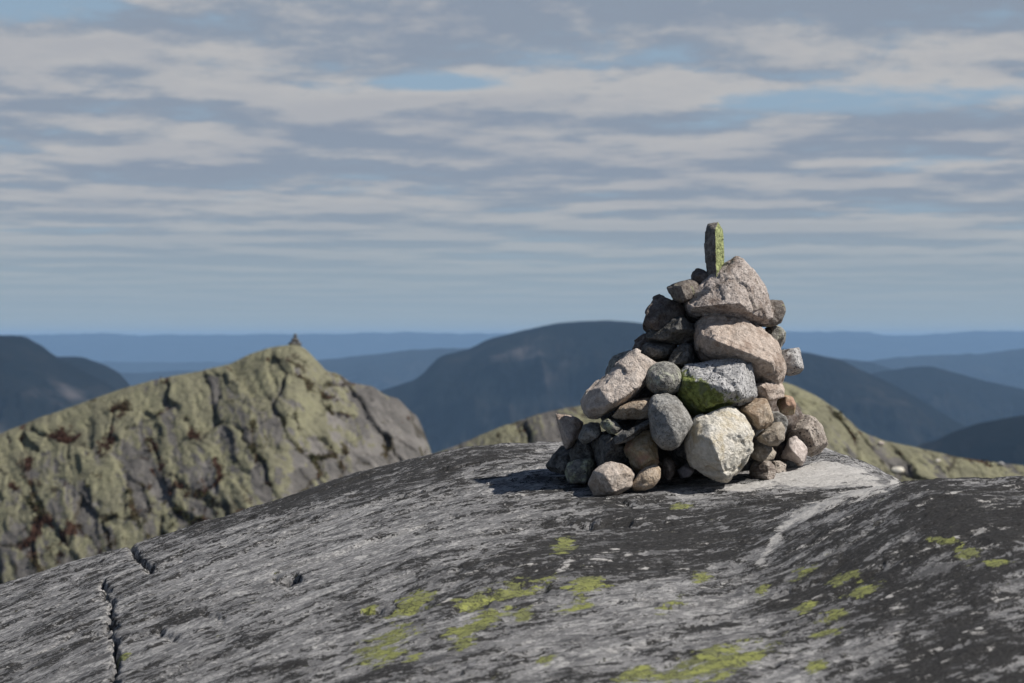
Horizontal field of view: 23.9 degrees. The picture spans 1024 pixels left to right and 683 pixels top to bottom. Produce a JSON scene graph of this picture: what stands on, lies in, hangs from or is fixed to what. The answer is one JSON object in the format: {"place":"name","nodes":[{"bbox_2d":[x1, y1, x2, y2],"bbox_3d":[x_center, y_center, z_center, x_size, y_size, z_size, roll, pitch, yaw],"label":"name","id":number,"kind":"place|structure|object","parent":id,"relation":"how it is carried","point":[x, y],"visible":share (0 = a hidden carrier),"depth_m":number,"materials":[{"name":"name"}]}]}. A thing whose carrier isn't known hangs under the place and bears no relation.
{"place":"outdoors","nodes":[
{"label":"outdoors","id":0,"kind":"place"},
{"bbox_2d":[0,335,116,432],"bbox_3d":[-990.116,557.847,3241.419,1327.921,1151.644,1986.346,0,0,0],"label":"mountain","id":1,"kind":"structure","parent":0,"point":[37,380],"depth_m":3170.04,"materials":[{"name":"blue"}]},
{"bbox_2d":[58,357,129,389],"bbox_3d":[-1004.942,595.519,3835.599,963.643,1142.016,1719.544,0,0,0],"label":"mountain","id":2,"kind":"structure","parent":0,"point":[113,377],"depth_m":3882.61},
{"bbox_2d":[98,361,233,372],"bbox_3d":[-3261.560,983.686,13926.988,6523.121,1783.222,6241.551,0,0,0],"label":"mountain","id":3,"kind":"structure","parent":0,"point":[134,367],"depth_m":13758.73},
{"bbox_2d":[0,345,431,583],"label":"rocky hill","id":4,"kind":"structure","parent":0,"point":[269,380],"depth_m":144.03,"materials":[{"name":"grey stone"}]},
{"bbox_2d":[0,354,427,583],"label":"heather","id":5,"kind":"object","parent":4,"relation":"on","point":[65,437],"visible":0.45,"depth_m":142.56,"materials":[{"name":"plant"}]},
{"bbox_2d":[120,348,465,390],"bbox_3d":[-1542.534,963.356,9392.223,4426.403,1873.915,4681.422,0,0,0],"label":"mountain","id":6,"kind":"structure","parent":0,"point":[382,371],"depth_m":9177.52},
{"bbox_2d":[0,441,1023,682],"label":"rock ground","id":7,"kind":"structure","parent":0,"point":[509,563],"depth_m":9.18,"materials":[{"name":"grey stone"}]},
{"bbox_2d":[546,445,570,474],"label":"stone","id":8,"kind":"object","parent":7,"relation":"on","point":[558,461],"visible":0.62,"depth_m":12.07,"materials":[{"name":"grey stone"}]},
{"bbox_2d":[565,458,595,483],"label":"stone","id":9,"kind":"object","parent":7,"relation":"on","point":[578,471],"visible":0.96,"depth_m":11.75,"materials":[{"name":"grey stone"}]},
{"bbox_2d":[569,439,594,460],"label":"stone","id":10,"kind":"object","parent":9,"relation":"on","point":[579,450],"visible":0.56,"depth_m":11.85,"materials":[{"name":"grey stone"}]},
{"bbox_2d":[556,413,582,448],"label":"stone","id":11,"kind":"object","parent":10,"relation":"on","point":[569,427],"visible":0.9,"depth_m":11.92,"materials":[{"name":"grey stone"}]},
{"bbox_2d":[591,431,630,467],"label":"boulder","id":12,"kind":"object","parent":7,"relation":"on","point":[605,449],"visible":0.57,"depth_m":11.65,"materials":[{"name":"grey stone"}]},
{"bbox_2d":[578,422,601,443],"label":"stone","id":13,"kind":"object","parent":12,"relation":"on","point":[589,432],"visible":1,"depth_m":11.71,"materials":[{"name":"grey stone"}]},
{"bbox_2d":[580,348,656,418],"bbox_3d":[0.521,0.207,11.788,0.374,0.347,0.415,0,0,0],"label":"boulder","id":14,"kind":"object","parent":13,"relation":"on","point":[621,382],"visible":0.97,"depth_m":11.68,"materials":[{"name":"beige stone"}]},
{"bbox_2d":[600,419,621,433],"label":"stone","id":15,"kind":"object","parent":12,"relation":"on","point":[609,426],"visible":1,"depth_m":11.61,"materials":[{"name":"grey stone"}]},
{"bbox_2d":[588,461,634,496],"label":"boulder","id":16,"kind":"object","parent":7,"relation":"on","point":[610,478],"visible":0.96,"depth_m":11.41,"materials":[{"name":"beige stone"}]},
{"bbox_2d":[632,464,660,491],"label":"stone","id":17,"kind":"object","parent":7,"relation":"on","point":[647,477],"visible":1,"depth_m":11.46,"materials":[{"name":"beige stone"}]},
{"bbox_2d":[623,430,659,472],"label":"stone","id":18,"kind":"object","parent":17,"relation":"on","point":[641,451],"visible":0.75,"depth_m":11.56,"materials":[{"name":"brown stone"}]},
{"bbox_2d":[612,418,649,445],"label":"stone","id":19,"kind":"object","parent":18,"relation":"on","point":[630,434],"visible":0.84,"depth_m":11.54,"materials":[{"name":"grey stone"}]},
{"bbox_2d":[612,397,649,419],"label":"stone","id":20,"kind":"object","parent":19,"relation":"on","point":[636,409],"visible":0.87,"depth_m":11.62,"materials":[{"name":"beige stone"}]},
{"bbox_2d":[625,443,679,478],"bbox_3d":[0.686,0.600,12.256,0.484,0.250,0.631,0,0,0],"label":"boulder","id":21,"kind":"object","parent":7,"relation":"on","point":[662,453],"visible":0.02,"depth_m":12.05,"materials":[{"name":"grey stone"}]},
{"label":"boulder","id":22,"kind":"object","parent":21,"relation":"on","visible":0},
{"bbox_2d":[601,400,636,430],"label":"boulder","id":23,"kind":"object","parent":22,"relation":"on","point":[626,424],"visible":0.11,"depth_m":12.03,"materials":[{"name":"black stone"}]},
{"bbox_2d":[605,350,630,374],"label":"stone","id":24,"kind":"object","parent":23,"relation":"on","point":[614,359],"visible":0.34,"depth_m":12.02,"materials":[{"name":"grey stone"}]},
{"bbox_2d":[632,386,677,399],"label":"boulder","id":25,"kind":"object","parent":22,"relation":"on","point":[645,392],"visible":0.1,"depth_m":11.91,"materials":[{"name":"black stone"}]},
{"bbox_2d":[680,351,700,369],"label":"boulder","id":26,"kind":"object","parent":22,"relation":"on","point":[697,360],"visible":0.04,"depth_m":12.07,"materials":[{"name":"grey stone"}]},
{"bbox_2d":[632,334,677,361],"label":"boulder","id":27,"kind":"object","parent":26,"relation":"on","point":[640,341],"visible":0.16,"depth_m":12.13,"materials":[{"name":"grey stone"}]},
{"bbox_2d":[642,342,675,360],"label":"stone","id":28,"kind":"object","parent":27,"relation":"on","point":[660,351],"visible":0.94,"depth_m":11.92,"materials":[{"name":"grey stone"}]},
{"bbox_2d":[645,313,694,345],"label":"stone","id":29,"kind":"object","parent":28,"relation":"on","point":[678,331],"visible":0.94,"depth_m":11.90,"materials":[{"name":"grey stone"}]},
{"bbox_2d":[643,294,684,331],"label":"stone","id":30,"kind":"object","parent":29,"relation":"on","point":[661,311],"visible":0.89,"depth_m":11.98,"materials":[{"name":"grey stone"}]},
{"bbox_2d":[667,279,699,302],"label":"stone","id":31,"kind":"object","parent":30,"relation":"on","point":[682,291],"visible":0.94,"depth_m":11.90,"materials":[{"name":"grey stone"}]},
{"bbox_2d":[661,456,674,480],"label":"stone","id":32,"kind":"object","parent":7,"relation":"on","point":[668,470],"visible":1,"depth_m":11.62,"materials":[{"name":"grey stone"}]},
{"bbox_2d":[648,393,692,450],"bbox_3d":[0.759,0.384,11.577,0.217,0.273,0.325,0,0,0],"label":"boulder","id":33,"kind":"object","parent":7,"relation":"on","point":[670,422],"visible":1,"depth_m":11.47,"materials":[{"name":"grey stone"}]},
{"bbox_2d":[645,361,681,394],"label":"boulder","id":34,"kind":"object","parent":33,"relation":"on","point":[663,377],"visible":0.95,"depth_m":11.65,"materials":[{"name":"grey stone"}]},
{"bbox_2d":[669,418,691,466],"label":"boulder","id":35,"kind":"object","parent":7,"relation":"on","point":[678,456],"visible":0.23,"depth_m":11.76,"materials":[{"name":"grey stone"}]},
{"bbox_2d":[677,463,693,477],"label":"stone","id":36,"kind":"object","parent":7,"relation":"on","point":[686,470],"visible":0.91,"depth_m":11.68,"materials":[{"name":"grey stone"}]},
{"bbox_2d":[677,456,752,477],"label":"boulder","id":37,"kind":"object","parent":7,"relation":"on","point":[747,466],"visible":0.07,"depth_m":12.32,"materials":[{"name":"grey stone"}]},
{"bbox_2d":[704,406,763,437],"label":"boulder","id":38,"kind":"object","parent":37,"relation":"on","point":[756,432],"visible":0.02,"depth_m":12.07,"materials":[{"name":"grey stone"}]},
{"bbox_2d":[684,406,754,482],"bbox_3d":[1.000,0.495,11.621,0.345,0.372,0.456,0,0,0],"label":"boulder","id":39,"kind":"object","parent":7,"relation":"on","point":[718,445],"visible":0.98,"depth_m":11.51,"materials":[{"name":"white stone"}]},
{"bbox_2d":[677,358,757,415],"bbox_3d":[1.002,0.216,11.772,0.402,0.290,0.466,0,0,0],"label":"boulder","id":40,"kind":"object","parent":39,"relation":"on","point":[709,386],"visible":0.93,"depth_m":11.63,"materials":[{"name":"stone"}]},
{"bbox_2d":[668,342,694,368],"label":"stone","id":41,"kind":"object","parent":40,"relation":"on","point":[681,355],"visible":0.81,"depth_m":11.85,"materials":[{"name":"grey stone"}]},
{"bbox_2d":[749,460,776,479],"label":"stone","id":42,"kind":"object","parent":7,"relation":"on","point":[764,470],"visible":0.86,"depth_m":11.92,"materials":[{"name":"grey stone"}]},
{"bbox_2d":[750,440,775,461],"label":"stone","id":43,"kind":"object","parent":42,"relation":"on","point":[762,452],"visible":0.77,"depth_m":11.95,"materials":[{"name":"beige stone"}]},
{"bbox_2d":[755,422,784,445],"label":"stone","id":44,"kind":"object","parent":43,"relation":"on","point":[772,434],"visible":1,"depth_m":11.76,"materials":[{"name":"beige stone"}]},
{"bbox_2d":[739,398,773,429],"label":"stone","id":45,"kind":"object","parent":44,"relation":"on","point":[757,413],"visible":0.93,"depth_m":11.72,"materials":[{"name":"beige stone"}]},
{"bbox_2d":[756,382,784,400],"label":"stone","id":46,"kind":"object","parent":45,"relation":"on","point":[769,391],"visible":0.7,"depth_m":11.84,"materials":[{"name":"beige stone"}]},
{"bbox_2d":[694,315,786,384],"bbox_3d":[1.131,0.048,11.929,0.471,0.379,0.546,0,0,0],"label":"boulder","id":47,"kind":"object","parent":46,"relation":"on","point":[758,347],"visible":0.87,"depth_m":11.80,"materials":[{"name":"beige stone"}]},
{"bbox_2d":[683,256,773,324],"bbox_3d":[1.081,-0.255,11.993,0.457,0.343,0.438,0,0,0],"label":"boulder","id":48,"kind":"object","parent":47,"relation":"on","point":[736,287],"visible":0.9,"depth_m":11.88,"materials":[{"name":"grey stone"}]},
{"bbox_2d":[691,268,707,282],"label":"stone","id":49,"kind":"object","parent":48,"relation":"on","point":[698,275],"visible":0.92,"depth_m":11.98,"materials":[{"name":"grey stone"}]},
{"bbox_2d":[704,222,723,276],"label":"standing stone","id":50,"kind":"object","parent":48,"relation":"on","point":[714,249],"visible":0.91,"depth_m":11.96,"materials":[{"name":"green stone"}]},
{"bbox_2d":[758,300,785,326],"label":"stone","id":51,"kind":"object","parent":48,"relation":"on","point":[779,308],"visible":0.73,"depth_m":12.02,"materials":[{"name":"grey stone"}]},
{"bbox_2d":[782,347,803,375],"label":"stone","id":52,"kind":"object","parent":47,"relation":"on","point":[792,357],"visible":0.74,"depth_m":12.02,"materials":[{"name":"stone"}]},
{"bbox_2d":[765,326,785,347],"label":"stone","id":53,"kind":"object","parent":52,"relation":"on","point":[778,333],"visible":0.56,"depth_m":12.12,"materials":[{"name":"grey stone"}]},
{"bbox_2d":[772,411,787,432],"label":"stone","id":54,"kind":"object","parent":44,"relation":"on","point":[779,417],"visible":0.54,"depth_m":11.91,"materials":[{"name":"grey stone"}]},
{"bbox_2d":[777,395,795,414],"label":"stone","id":55,"kind":"object","parent":54,"relation":"on","point":[786,404],"visible":0.94,"depth_m":11.97,"materials":[{"name":"brown stone"}]},
{"bbox_2d":[753,439,795,466],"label":"boulder","id":56,"kind":"object","parent":7,"relation":"on","point":[788,463],"visible":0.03,"depth_m":12.47,"materials":[{"name":"grey stone"}]},
{"bbox_2d":[753,399,802,440],"bbox_3d":[1.360,0.395,12.498,0.317,0.278,0.550,0,0,0],"label":"boulder","id":57,"kind":"object","parent":56,"relation":"on","point":[794,419],"visible":0.18,"depth_m":12.32,"materials":[{"name":"grey stone"}]},
{"bbox_2d":[771,461,785,472],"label":"stone","id":58,"kind":"object","parent":7,"relation":"on","point":[780,466],"visible":0.52,"depth_m":12.10,"materials":[{"name":"beige stone"}]},
{"bbox_2d":[771,441,787,462],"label":"stone","id":59,"kind":"object","parent":7,"relation":"on","point":[779,448],"visible":0.34,"depth_m":12.34,"materials":[{"name":"grey stone"}]},
{"bbox_2d":[781,436,807,465],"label":"stone","id":60,"kind":"object","parent":7,"relation":"on","point":[795,450],"visible":1,"depth_m":12.20,"materials":[{"name":"beige stone"}]},
{"bbox_2d":[785,414,827,456],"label":"boulder","id":61,"kind":"object","parent":7,"relation":"on","point":[808,432],"visible":0.7,"depth_m":12.29,"materials":[{"name":"grey stone"}]},
{"bbox_2d":[0,0,1023,335],"label":"sky","id":62,"kind":"structure","parent":0,"point":[177,167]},
{"bbox_2d":[2,331,1023,362],"bbox_3d":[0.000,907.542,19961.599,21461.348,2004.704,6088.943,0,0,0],"label":"mountain","id":63,"kind":"structure","parent":0,"point":[219,348],"depth_m":19553.96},
{"bbox_2d":[380,320,965,453],"bbox_3d":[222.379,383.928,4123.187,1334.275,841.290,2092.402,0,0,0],"label":"mountain","id":64,"kind":"structure","parent":0,"point":[457,398],"depth_m":3913.57,"materials":[{"name":"blue stone"}]},
{"bbox_2d":[437,382,1023,480],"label":"rocky hill","id":65,"kind":"structure","parent":0,"point":[915,463],"depth_m":108.97,"materials":[{"name":"stone"}]},
{"bbox_2d":[497,411,992,477],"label":"heather","id":66,"kind":"object","parent":65,"relation":"on","point":[853,436],"visible":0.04,"depth_m":109.24,"materials":[{"name":"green plant"}]},
{"bbox_2d":[891,467,904,473],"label":"boulder","id":67,"kind":"object","parent":65,"relation":"on","point":[898,470],"visible":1,"depth_m":107.94,"materials":[{"name":"white stone"}]},
{"bbox_2d":[840,359,893,373],"bbox_3d":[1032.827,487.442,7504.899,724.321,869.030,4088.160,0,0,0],"label":"mountain","id":68,"kind":"structure","parent":0,"point":[869,367],"depth_m":7507.55,"materials":[{"name":"blue"}]},
{"bbox_2d":[867,349,1023,388],"bbox_3d":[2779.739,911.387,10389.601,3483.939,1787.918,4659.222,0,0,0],"label":"mountain","id":69,"kind":"structure","parent":0,"point":[1006,367],"depth_m":10258.13,"materials":[{"name":"blue"}]},
{"bbox_2d":[872,366,1023,426],"bbox_3d":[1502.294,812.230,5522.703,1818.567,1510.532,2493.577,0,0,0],"label":"mountain","id":70,"kind":"structure","parent":0,"point":[966,401],"depth_m":5336.02,"materials":[{"name":"blue"}]},
{"bbox_2d":[917,415,1023,465],"bbox_3d":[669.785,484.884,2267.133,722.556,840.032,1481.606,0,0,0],"label":"mountain","id":71,"kind":"structure","parent":0,"point":[999,440],"depth_m":2252.24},
{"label":"boulder","id":72,"kind":"object","parent":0,"visible":0},
{"bbox_2d":[672,299,698,322],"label":"boulder","id":73,"kind":"object","parent":72,"relation":"on","point":[691,319],"visible":0.06,"depth_m":12.08,"materials":[{"name":"black stone"}]}
]}

